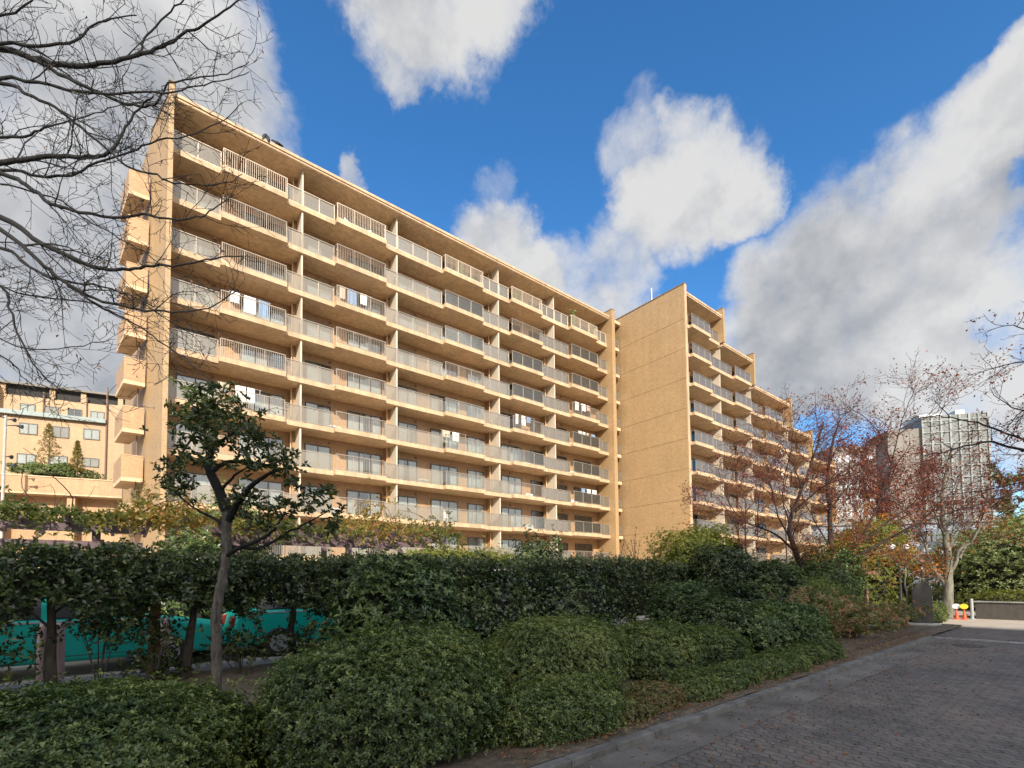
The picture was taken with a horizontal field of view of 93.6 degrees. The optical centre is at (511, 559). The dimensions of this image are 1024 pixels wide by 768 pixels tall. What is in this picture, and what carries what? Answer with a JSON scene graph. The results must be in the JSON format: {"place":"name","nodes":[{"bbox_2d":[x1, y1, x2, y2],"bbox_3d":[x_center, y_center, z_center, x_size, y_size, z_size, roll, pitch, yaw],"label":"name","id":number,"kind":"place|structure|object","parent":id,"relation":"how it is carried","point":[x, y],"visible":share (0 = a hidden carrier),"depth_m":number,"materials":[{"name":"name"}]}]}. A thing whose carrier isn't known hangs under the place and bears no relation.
{"place":"outdoors","nodes":[
{"label":"outdoors","id":0,"kind":"place"},
{"bbox_2d":[0,380,124,479],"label":"brick building","id":1,"kind":"structure","parent":0,"point":[102,451],"depth_m":55.04,"materials":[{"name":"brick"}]},
{"bbox_2d":[0,616,652,684],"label":"car park","id":2,"kind":"structure","parent":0,"point":[77,669],"depth_m":9.50,"materials":[{"name":"asphalt"}]},
{"bbox_2d":[0,595,226,666],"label":"turquoise car","id":3,"kind":"object","parent":2,"relation":"on","point":[75,650],"visible":0.14,"depth_m":8.53,"materials":[{"name":"paint"}]},
{"bbox_2d":[0,0,286,428],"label":"bare tree","id":4,"kind":"object","parent":2,"relation":"on","point":[45,63],"visible":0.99,"depth_m":7.38,"materials":[{"name":"brown plant"}]},
{"bbox_2d":[119,512,257,658],"bbox_3d":[-7.812,0.563,11.135,4.344,3.261,2.068,1,-3,-39],"label":"garden shrub","id":5,"kind":"object","parent":2,"relation":"on","point":[181,608],"visible":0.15,"depth_m":10.99,"materials":[{"name":"green plant"}]},
{"bbox_2d":[0,513,445,557],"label":"pergola","id":6,"kind":"object","parent":2,"relation":"on","point":[71,526],"visible":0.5,"depth_m":13.96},
{"bbox_2d":[0,448,466,553],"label":"wisteria vine","id":7,"kind":"object","parent":6,"relation":"on","point":[34,512],"visible":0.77,"depth_m":12.80,"materials":[{"name":"green plant"}]},
{"bbox_2d":[221,590,345,655],"bbox_3d":[-4.540,1.425,12.191,4.800,1.547,1.770,1,-3,-39],"label":"turquoise car","id":8,"kind":"object","parent":2,"relation":"on","point":[273,618],"visible":0.21,"depth_m":10.61,"materials":[{"name":"paint"}]},
{"bbox_2d":[361,534,522,565],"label":"clipped hedge","id":9,"kind":"object","parent":2,"relation":"on","point":[493,554],"visible":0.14,"depth_m":16.85,"materials":[{"name":"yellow plant"}]},
{"bbox_2d":[503,524,566,562],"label":"hedge shrub","id":10,"kind":"object","parent":2,"relation":"on","point":[531,551],"visible":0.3,"depth_m":15.09,"materials":[{"name":"green plant"}]},
{"bbox_2d":[643,511,740,579],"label":"garden tree","id":11,"kind":"object","parent":2,"relation":"on","point":[687,544],"visible":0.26,"depth_m":25.48,"materials":[{"name":"green plant"}]},
{"bbox_2d":[0,0,1023,517],"label":"sky","id":12,"kind":"structure","parent":0,"point":[842,179],"materials":[{"name":"blue"}]},
{"bbox_2d":[72,623,961,767],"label":"planting bed","id":13,"kind":"object","parent":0,"point":[491,759],"visible":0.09,"depth_m":5.93,"materials":[{"name":"soil"}]},
{"bbox_2d":[0,597,62,689],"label":"hedge undergrowth","id":14,"kind":"object","parent":13,"relation":"on","point":[20,648],"visible":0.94,"depth_m":6.48,"materials":[{"name":"green plant"}]},
{"bbox_2d":[0,531,135,687],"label":"hedge tree","id":15,"kind":"object","parent":13,"relation":"on","point":[54,580],"visible":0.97,"depth_m":6.65,"materials":[{"name":"green plant"}]},
{"bbox_2d":[56,598,148,679],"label":"hedge undergrowth","id":16,"kind":"object","parent":13,"relation":"on","point":[99,625],"visible":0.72,"depth_m":7.17,"materials":[{"name":"green plant"}]},
{"bbox_2d":[0,664,281,767],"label":"azalea bush","id":17,"kind":"object","parent":13,"relation":"on","point":[104,723],"visible":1,"depth_m":3.31,"materials":[{"name":"green plant"}]},
{"bbox_2d":[85,605,221,680],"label":"hedge undergrowth","id":18,"kind":"object","parent":13,"relation":"on","point":[147,631],"visible":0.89,"depth_m":7.43,"materials":[{"name":"green plant"}]},
{"bbox_2d":[119,638,205,682],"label":"hedge undergrowth","id":19,"kind":"object","parent":13,"relation":"on","point":[163,666],"visible":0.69,"depth_m":7.69,"materials":[{"name":"green plant"}]},
{"bbox_2d":[113,545,267,679],"bbox_3d":[-5.297,0.905,7.953,2.012,2.238,1.966,1,-3,-39],"label":"hedge tree","id":20,"kind":"object","parent":13,"relation":"on","point":[159,575],"visible":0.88,"depth_m":7.48,"materials":[{"name":"green plant"}]},
{"bbox_2d":[194,619,285,673],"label":"hedge undergrowth","id":21,"kind":"object","parent":13,"relation":"on","point":[232,646],"visible":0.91,"depth_m":8.11,"materials":[{"name":"green plant"}]},
{"bbox_2d":[139,375,347,692],"bbox_3d":[-3.827,-0.252,6.627,3.989,5.005,2.066,-1,-3,18],"label":"broadleaf tree","id":22,"kind":"object","parent":13,"relation":"on","point":[210,409],"visible":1,"depth_m":6.46,"materials":[{"name":"green plant"}]},
{"bbox_2d":[226,550,353,660],"bbox_3d":[-4.103,0.950,8.928,2.005,2.250,1.961,1,-3,-39],"label":"hedge tree","id":23,"kind":"object","parent":13,"relation":"on","point":[295,575],"visible":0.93,"depth_m":8.52,"materials":[{"name":"green plant"}]},
{"bbox_2d":[247,607,345,661],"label":"hedge undergrowth","id":24,"kind":"object","parent":13,"relation":"on","point":[307,630],"visible":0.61,"depth_m":8.57,"materials":[{"name":"green plant"}]},
{"bbox_2d":[212,614,526,767],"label":"azalea bush","id":25,"kind":"object","parent":13,"relation":"on","point":[396,697],"visible":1,"depth_m":3.89,"materials":[{"name":"green plant"}]},
{"bbox_2d":[323,542,437,613],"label":"hedge tree","id":26,"kind":"object","parent":13,"relation":"on","point":[408,557],"visible":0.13,"depth_m":9.62,"materials":[{"name":"green plant"}]},
{"bbox_2d":[303,543,480,638],"bbox_3d":[-1.883,0.902,7.925,2.771,2.342,2.163,1,-3,-39],"label":"camellia bush","id":27,"kind":"object","parent":13,"relation":"on","point":[413,592],"visible":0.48,"depth_m":7.43,"materials":[{"name":"green plant"}]},
{"bbox_2d":[406,612,486,651],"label":"azalea bush","id":28,"kind":"object","parent":13,"relation":"on","point":[445,628],"visible":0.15,"depth_m":6.91,"materials":[{"name":"green plant"}]},
{"bbox_2d":[405,547,498,600],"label":"hedge tree","id":29,"kind":"object","parent":13,"relation":"on","point":[463,565],"visible":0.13,"depth_m":10.80,"materials":[{"name":"green plant"}]},
{"bbox_2d":[437,567,544,654],"bbox_3d":[-0.493,1.141,9.698,2.937,1.984,2.088,1,-3,-39],"label":"camellia bush","id":30,"kind":"object","parent":13,"relation":"on","point":[491,599],"visible":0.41,"depth_m":9.26,"materials":[{"name":"green plant"}]},
{"bbox_2d":[476,550,556,611],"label":"hedge tree","id":31,"kind":"object","parent":13,"relation":"on","point":[506,565],"visible":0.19,"depth_m":11.89,"materials":[{"name":"green plant"}]},
{"bbox_2d":[476,668,638,747],"bbox_3d":[0.536,1.469,5.095,2.202,0.637,1.289,1,-3,-39],"label":"azalea bush","id":32,"kind":"object","parent":13,"relation":"on","point":[546,709],"visible":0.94,"depth_m":4.64,"materials":[{"name":"green plant"}]},
{"bbox_2d":[475,603,646,695],"bbox_3d":[0.710,1.271,7.100,3.302,1.211,2.200,1,-3,-39],"label":"azalea bush","id":33,"kind":"object","parent":13,"relation":"on","point":[542,645],"visible":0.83,"depth_m":6.44,"materials":[{"name":"green plant"}]},
{"bbox_2d":[520,544,603,591],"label":"hedge tree","id":34,"kind":"object","parent":13,"relation":"on","point":[568,563],"visible":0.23,"depth_m":12.86,"materials":[{"name":"green plant"}]},
{"bbox_2d":[528,567,622,626],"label":"camellia bush","id":35,"kind":"object","parent":13,"relation":"on","point":[574,597],"visible":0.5,"depth_m":10.78,"materials":[{"name":"green plant"}]},
{"bbox_2d":[555,552,641,623],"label":"hedge tree","id":36,"kind":"object","parent":13,"relation":"on","point":[614,576],"visible":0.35,"depth_m":13.94,"materials":[{"name":"green plant"}]},
{"bbox_2d":[614,689,657,726],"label":"azalea bush","id":37,"kind":"object","parent":13,"relation":"on","point":[641,711],"visible":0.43,"depth_m":5.22,"materials":[{"name":"green plant"}]},
{"bbox_2d":[602,547,673,622],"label":"hedge tree","id":38,"kind":"object","parent":13,"relation":"on","point":[646,573],"visible":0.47,"depth_m":14.74,"materials":[{"name":"green plant"}]},
{"bbox_2d":[624,678,686,713],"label":"azalea bush","id":39,"kind":"object","parent":13,"relation":"on","point":[664,695],"visible":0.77,"depth_m":5.68,"materials":[{"name":"green plant"}]},
{"bbox_2d":[611,613,716,680],"bbox_3d":[2.355,1.401,8.027,2.320,0.997,1.806,1,-3,-39],"label":"azalea bush","id":40,"kind":"object","parent":13,"relation":"on","point":[666,648],"visible":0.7,"depth_m":7.45,"materials":[{"name":"green plant"}]},
{"bbox_2d":[646,553,696,615],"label":"hedge tree","id":41,"kind":"object","parent":13,"relation":"on","point":[680,574],"visible":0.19,"depth_m":15.81,"materials":[{"name":"green plant"}]},
{"bbox_2d":[646,576,722,623],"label":"loose shrub","id":42,"kind":"object","parent":13,"relation":"on","point":[672,596],"visible":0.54,"depth_m":12.12,"materials":[{"name":"green plant"}]},
{"bbox_2d":[665,665,726,702],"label":"azalea bush","id":43,"kind":"object","parent":13,"relation":"on","point":[699,686],"visible":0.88,"depth_m":6.08,"materials":[{"name":"green plant"}]},
{"bbox_2d":[669,586,758,653],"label":"azalea bush","id":44,"kind":"object","parent":13,"relation":"on","point":[705,610],"visible":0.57,"depth_m":9.62,"materials":[{"name":"green plant"}]},
{"bbox_2d":[686,620,755,667],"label":"azalea bush","id":45,"kind":"object","parent":13,"relation":"on","point":[729,645],"visible":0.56,"depth_m":8.38,"materials":[{"name":"green plant"}]},
{"bbox_2d":[686,529,764,596],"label":"evergreen clump","id":46,"kind":"object","parent":13,"relation":"on","point":[720,570],"visible":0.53,"depth_m":15.25,"materials":[{"name":"green plant"}]},
{"bbox_2d":[704,664,756,693],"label":"azalea bush","id":47,"kind":"object","parent":13,"relation":"on","point":[736,681],"visible":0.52,"depth_m":6.56,"materials":[{"name":"green plant"}]},
{"bbox_2d":[714,659,766,685],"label":"azalea bush","id":48,"kind":"object","parent":13,"relation":"on","point":[749,673],"visible":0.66,"depth_m":7.02,"materials":[{"name":"green plant"}]},
{"bbox_2d":[715,577,787,608],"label":"evergreen shrub","id":49,"kind":"object","parent":13,"relation":"on","point":[749,593],"visible":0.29,"depth_m":13.10,"materials":[{"name":"green plant"}]},
{"bbox_2d":[742,645,795,679],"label":"azalea bush","id":50,"kind":"object","parent":13,"relation":"on","point":[777,666],"visible":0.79,"depth_m":7.43,"materials":[{"name":"green plant"}]},
{"bbox_2d":[743,556,811,603],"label":"evergreen shrub","id":51,"kind":"object","parent":13,"relation":"on","point":[779,575],"visible":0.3,"depth_m":14.72,"materials":[{"name":"green plant"}]},
{"bbox_2d":[732,594,836,653],"bbox_3d":[5.721,1.398,10.558,4.462,1.204,2.148,1,-3,-39],"label":"azalea bush","id":52,"kind":"object","parent":13,"relation":"on","point":[781,626],"visible":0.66,"depth_m":9.64,"materials":[{"name":"green plant"}]},
{"bbox_2d":[672,383,906,568],"bbox_3d":[9.059,-1.831,17.702,7.501,8.931,5.403,-1,-3,-1],"label":"maple tree","id":53,"kind":"object","parent":13,"relation":"on","point":[792,546],"visible":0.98,"depth_m":17.08,"materials":[{"name":"red plant"}]},
{"bbox_2d":[783,643,830,664],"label":"azalea bush","id":54,"kind":"object","parent":13,"relation":"on","point":[814,655],"visible":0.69,"depth_m":8.54,"materials":[{"name":"green plant"}]},
{"bbox_2d":[788,570,854,628],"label":"azalea bush","id":55,"kind":"object","parent":13,"relation":"on","point":[821,585],"visible":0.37,"depth_m":14.75,"materials":[{"name":"green plant"}]},
{"bbox_2d":[804,638,847,659],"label":"azalea bush","id":56,"kind":"object","parent":13,"relation":"on","point":[835,651],"visible":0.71,"depth_m":9.01,"materials":[{"name":"green plant"}]},
{"bbox_2d":[796,540,873,612],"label":"garden shrub","id":57,"kind":"object","parent":13,"relation":"on","point":[853,578],"visible":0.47,"depth_m":17.05,"materials":[{"name":"green plant"}]},
{"bbox_2d":[800,596,889,641],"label":"nandina plant","id":58,"kind":"object","parent":13,"relation":"on","point":[839,629],"visible":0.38,"depth_m":11.33,"materials":[{"name":"green plant"}]},
{"bbox_2d":[818,595,909,639],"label":"nandina plant","id":59,"kind":"object","parent":13,"relation":"on","point":[856,627],"visible":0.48,"depth_m":12.11,"materials":[{"name":"green plant"}]},
{"bbox_2d":[863,598,930,632],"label":"nandina plant","id":60,"kind":"object","parent":13,"relation":"on","point":[899,611],"visible":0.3,"depth_m":13.62,"materials":[{"name":"green plant"}]},
{"bbox_2d":[908,582,941,625],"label":"stone slab","id":61,"kind":"structure","parent":13,"relation":"on","point":[918,592],"depth_m":15.38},
{"bbox_2d":[527,596,1023,767],"bbox_3d":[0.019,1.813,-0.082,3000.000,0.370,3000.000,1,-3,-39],"label":"ground","id":62,"kind":"structure","parent":0,"point":[755,692],"depth_m":6.45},
{"bbox_2d":[0,473,122,567],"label":"brick terrace","id":63,"kind":"structure","parent":62,"relation":"on","point":[105,494],"depth_m":37.64,"materials":[{"name":"brick"}]},
{"bbox_2d":[29,423,67,467],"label":"terrace tree","id":64,"kind":"object","parent":63,"relation":"on","point":[49,429],"visible":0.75,"depth_m":40.48,"materials":[{"name":"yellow plant"}]},
{"bbox_2d":[0,460,111,479],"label":"terrace planting","id":65,"kind":"object","parent":63,"relation":"on","point":[37,468],"visible":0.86,"depth_m":39.55,"materials":[{"name":"green plant"}]},
{"bbox_2d":[0,622,637,689],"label":"back kerb","id":66,"kind":"structure","parent":62,"relation":"on","point":[202,668],"depth_m":8.45,"materials":[{"name":"concrete"}]},
{"bbox_2d":[112,79,622,598],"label":"apartment building","id":67,"kind":"structure","parent":62,"relation":"on","point":[424,353],"depth_m":34.13,"materials":[{"name":"concrete"}]},
{"bbox_2d":[173,471,211,503],"bbox_3d":[-18.726,-4.078,28.255,1.900,2.000,0.076,1,-3,-39],"label":"window","id":68,"kind":"structure","parent":67,"relation":"in","point":[201,478],"depth_m":28.48,"materials":[{"name":"white"}]},
{"bbox_2d":[177,326,214,356],"bbox_3d":[-18.816,-12.618,28.642,1.900,2.000,0.076,1,-3,-39],"label":"window","id":69,"kind":"structure","parent":67,"relation":"in","point":[206,342],"depth_m":28.66,"materials":[{"name":"white"}]},
{"bbox_2d":[178,278,215,307],"bbox_3d":[-18.846,-15.465,28.771,1.900,2.000,0.076,1,-3,-39],"label":"window","id":70,"kind":"structure","parent":67,"relation":"in","point":[212,296],"depth_m":28.79,"materials":[{"name":"glass"}]},
{"bbox_2d":[179,231,216,257],"bbox_3d":[-18.876,-18.312,28.901,1.900,2.000,0.076,1,-3,-39],"label":"window","id":71,"kind":"structure","parent":67,"relation":"in","point":[205,248],"depth_m":28.91,"materials":[{"name":"glass"}]},
{"bbox_2d":[180,185,217,212],"bbox_3d":[-18.906,-21.159,29.030,1.900,2.000,0.076,1,-3,-39],"label":"window","id":72,"kind":"structure","parent":67,"relation":"in","point":[206,199],"depth_m":29.01,"materials":[{"name":"glass"}]},
{"bbox_2d":[238,479,282,508],"bbox_3d":[-15.936,-4.006,30.488,2.550,2.000,0.076,1,-3,-39],"label":"window","id":73,"kind":"structure","parent":67,"relation":"in","point":[269,485],"depth_m":30.75,"materials":[{"name":"white metal"}]},
{"bbox_2d":[240,342,282,370],"bbox_3d":[-16.025,-12.546,30.876,2.550,2.000,0.076,1,-3,-39],"label":"window","id":74,"kind":"structure","parent":67,"relation":"in","point":[271,360],"depth_m":30.88,"materials":[{"name":"glass"}]},
{"bbox_2d":[239,389,283,415],"bbox_3d":[-15.996,-9.699,30.746,2.550,2.000,0.076,1,-3,-39],"label":"window","id":75,"kind":"structure","parent":67,"relation":"in","point":[280,403],"depth_m":30.96,"materials":[{"name":"glass"}]},
{"bbox_2d":[305,360,330,384],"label":"window","id":76,"kind":"structure","parent":67,"relation":"in","point":[324,375],"depth_m":33.04,"materials":[{"name":"white metal"}]},
{"bbox_2d":[305,401,330,426],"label":"window","id":77,"kind":"structure","parent":67,"relation":"in","point":[324,418],"depth_m":32.91,"materials":[{"name":"white metal"}]},
{"bbox_2d":[305,443,330,469],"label":"window","id":78,"kind":"structure","parent":67,"relation":"in","point":[324,460],"depth_m":32.84,"materials":[{"name":"glass"}]},
{"bbox_2d":[346,490,381,516],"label":"window","id":79,"kind":"structure","parent":67,"relation":"in","point":[350,493],"depth_m":34.68,"materials":[{"name":"white metal"}]},
{"bbox_2d":[347,410,381,434],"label":"window","id":80,"kind":"structure","parent":67,"relation":"in","point":[378,424],"depth_m":34.99,"materials":[{"name":"glass"}]},
{"bbox_2d":[347,450,381,475],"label":"window","id":81,"kind":"structure","parent":67,"relation":"in","point":[352,453],"depth_m":34.89,"materials":[{"name":"white metal"}]},
{"bbox_2d":[430,464,457,485],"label":"window","id":82,"kind":"structure","parent":67,"relation":"in","point":[436,477],"depth_m":39.02,"materials":[{"name":"white metal"}]},
{"bbox_2d":[431,499,457,522],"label":"window","id":83,"kind":"structure","parent":67,"relation":"in","point":[436,512],"depth_m":38.84,"materials":[{"name":"glass"}]},
{"bbox_2d":[529,636,933,767],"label":"kerb","id":84,"kind":"structure","parent":62,"relation":"on","point":[586,755],"depth_m":5.37,"materials":[{"name":"concrete"}]},
{"bbox_2d":[681,450,785,561],"bbox_3d":[10.139,-1.143,21.977,4.470,7.281,3.136,-1,-3,19],"label":"red maple","id":85,"kind":"object","parent":62,"relation":"on","point":[737,534],"visible":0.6,"depth_m":22.25,"materials":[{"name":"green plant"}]},
{"bbox_2d":[807,494,907,578],"bbox_3d":[16.864,-0.291,23.199,4.774,5.563,2.230,-1,-3,0],"label":"orange maple","id":86,"kind":"object","parent":62,"relation":"on","point":[884,515],"visible":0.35,"depth_m":23.00,"materials":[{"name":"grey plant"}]},
{"bbox_2d":[822,504,942,606],"bbox_3d":[20.603,-0.223,27.492,6.861,5.812,6.614,1,-3,-39],"label":"garden tree","id":87,"kind":"object","parent":62,"relation":"on","point":[879,585],"visible":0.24,"depth_m":25.59,"materials":[{"name":"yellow plant"}]},
{"bbox_2d":[808,424,967,554],"bbox_3d":[25.101,-3.284,32.397,9.082,12.418,5.718,-1,-3,15],"label":"red maple","id":88,"kind":"object","parent":62,"relation":"on","point":[867,485],"visible":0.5,"depth_m":32.03,"materials":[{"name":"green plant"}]},
{"bbox_2d":[778,346,1023,594],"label":"maple tree","id":89,"kind":"object","parent":62,"relation":"on","point":[829,509],"visible":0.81,"depth_m":17.91,"materials":[{"name":"brown plant"}]},
{"bbox_2d":[811,518,1002,584],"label":"office block","id":90,"kind":"structure","parent":62,"relation":"on","point":[929,541],"depth_m":63.14,"materials":[{"name":"grey glass"}]},
{"bbox_2d":[987,460,1023,527],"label":"hill tree","id":91,"kind":"object","parent":62,"relation":"on","point":[1006,499],"visible":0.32,"depth_m":54.88,"materials":[{"name":"brown plant"}]},
{"bbox_2d":[653,640,1023,767],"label":"road","id":92,"kind":"structure","parent":0,"point":[994,725],"depth_m":5.22,"materials":[{"name":"brick"}]},
{"bbox_2d":[480,630,1023,767],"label":"fallen leaves","id":93,"kind":"object","parent":92,"relation":"on","point":[758,686],"visible":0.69,"depth_m":6.24,"materials":[{"name":"brown plant"}]},
{"bbox_2d":[572,638,955,767],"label":"gutter","id":94,"kind":"object","parent":92,"relation":"on","point":[652,756],"visible":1,"depth_m":5.47,"materials":[{"name":"concrete"}]},
{"bbox_2d":[814,446,876,522],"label":"pale block","id":95,"kind":"structure","parent":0,"point":[846,462],"depth_m":105.81,"materials":[{"name":"grey concrete"}]},
{"bbox_2d":[866,410,994,520],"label":"glass tower","id":96,"kind":"structure","parent":0,"point":[917,430],"depth_m":120.85,"materials":[{"name":"grey glass"}]},
{"bbox_2d":[931,627,1023,641],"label":"road beyond","id":97,"kind":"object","parent":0,"point":[990,634],"depth_m":13.25,"materials":[{"name":"asphalt"}]},
{"bbox_2d":[895,301,1023,519],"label":"bare maple","id":98,"kind":"object","parent":97,"relation":"on","point":[1012,434],"visible":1,"depth_m":11.18,"materials":[{"name":"brown plant"}]},
{"bbox_2d":[940,608,1023,629],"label":"plaza","id":99,"kind":"structure","parent":0,"point":[997,624],"depth_m":16.37,"materials":[{"name":"concrete"}]},
{"bbox_2d":[847,410,1023,617],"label":"pale trunk tree","id":100,"kind":"object","parent":99,"relation":"on","point":[950,566],"visible":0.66,"depth_m":18.56,"materials":[{"name":"brown plant"}]},
{"bbox_2d":[908,508,1023,609],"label":"garden shrub","id":101,"kind":"object","parent":99,"relation":"on","point":[996,566],"visible":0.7,"depth_m":21.65,"materials":[{"name":"green plant"}]},
{"bbox_2d":[959,587,1023,617],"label":"planter hedge","id":102,"kind":"object","parent":99,"relation":"on","point":[1015,595],"visible":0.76,"depth_m":17.98,"materials":[{"name":"green plant"}]},
{"bbox_2d":[973,601,1023,620],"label":"planter wall","id":103,"kind":"structure","parent":99,"relation":"on","point":[1003,610],"depth_m":17.63,"materials":[{"name":"concrete"}]},
{"label":"garden","id":104,"kind":"structure","parent":0,"visible":0},
{"bbox_2d":[0,415,23,537],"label":"utility pole","id":105,"kind":"object","parent":104,"relation":"on","point":[4,456],"visible":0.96,"depth_m":34.37,"materials":[{"name":"metal"}]},
{"bbox_2d":[169,472,276,607],"bbox_3d":[-9.723,-0.258,16.035,3.714,5.380,2.632,1,-3,-39],"label":"garden shrub","id":106,"kind":"object","parent":104,"relation":"on","point":[213,512],"visible":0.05,"depth_m":15.99,"materials":[{"name":"green plant"}]},
{"bbox_2d":[615,282,837,566],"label":"apartment wing","id":107,"kind":"structure","parent":104,"relation":"on","point":[685,383],"depth_m":49.21,"materials":[{"name":"concrete"}]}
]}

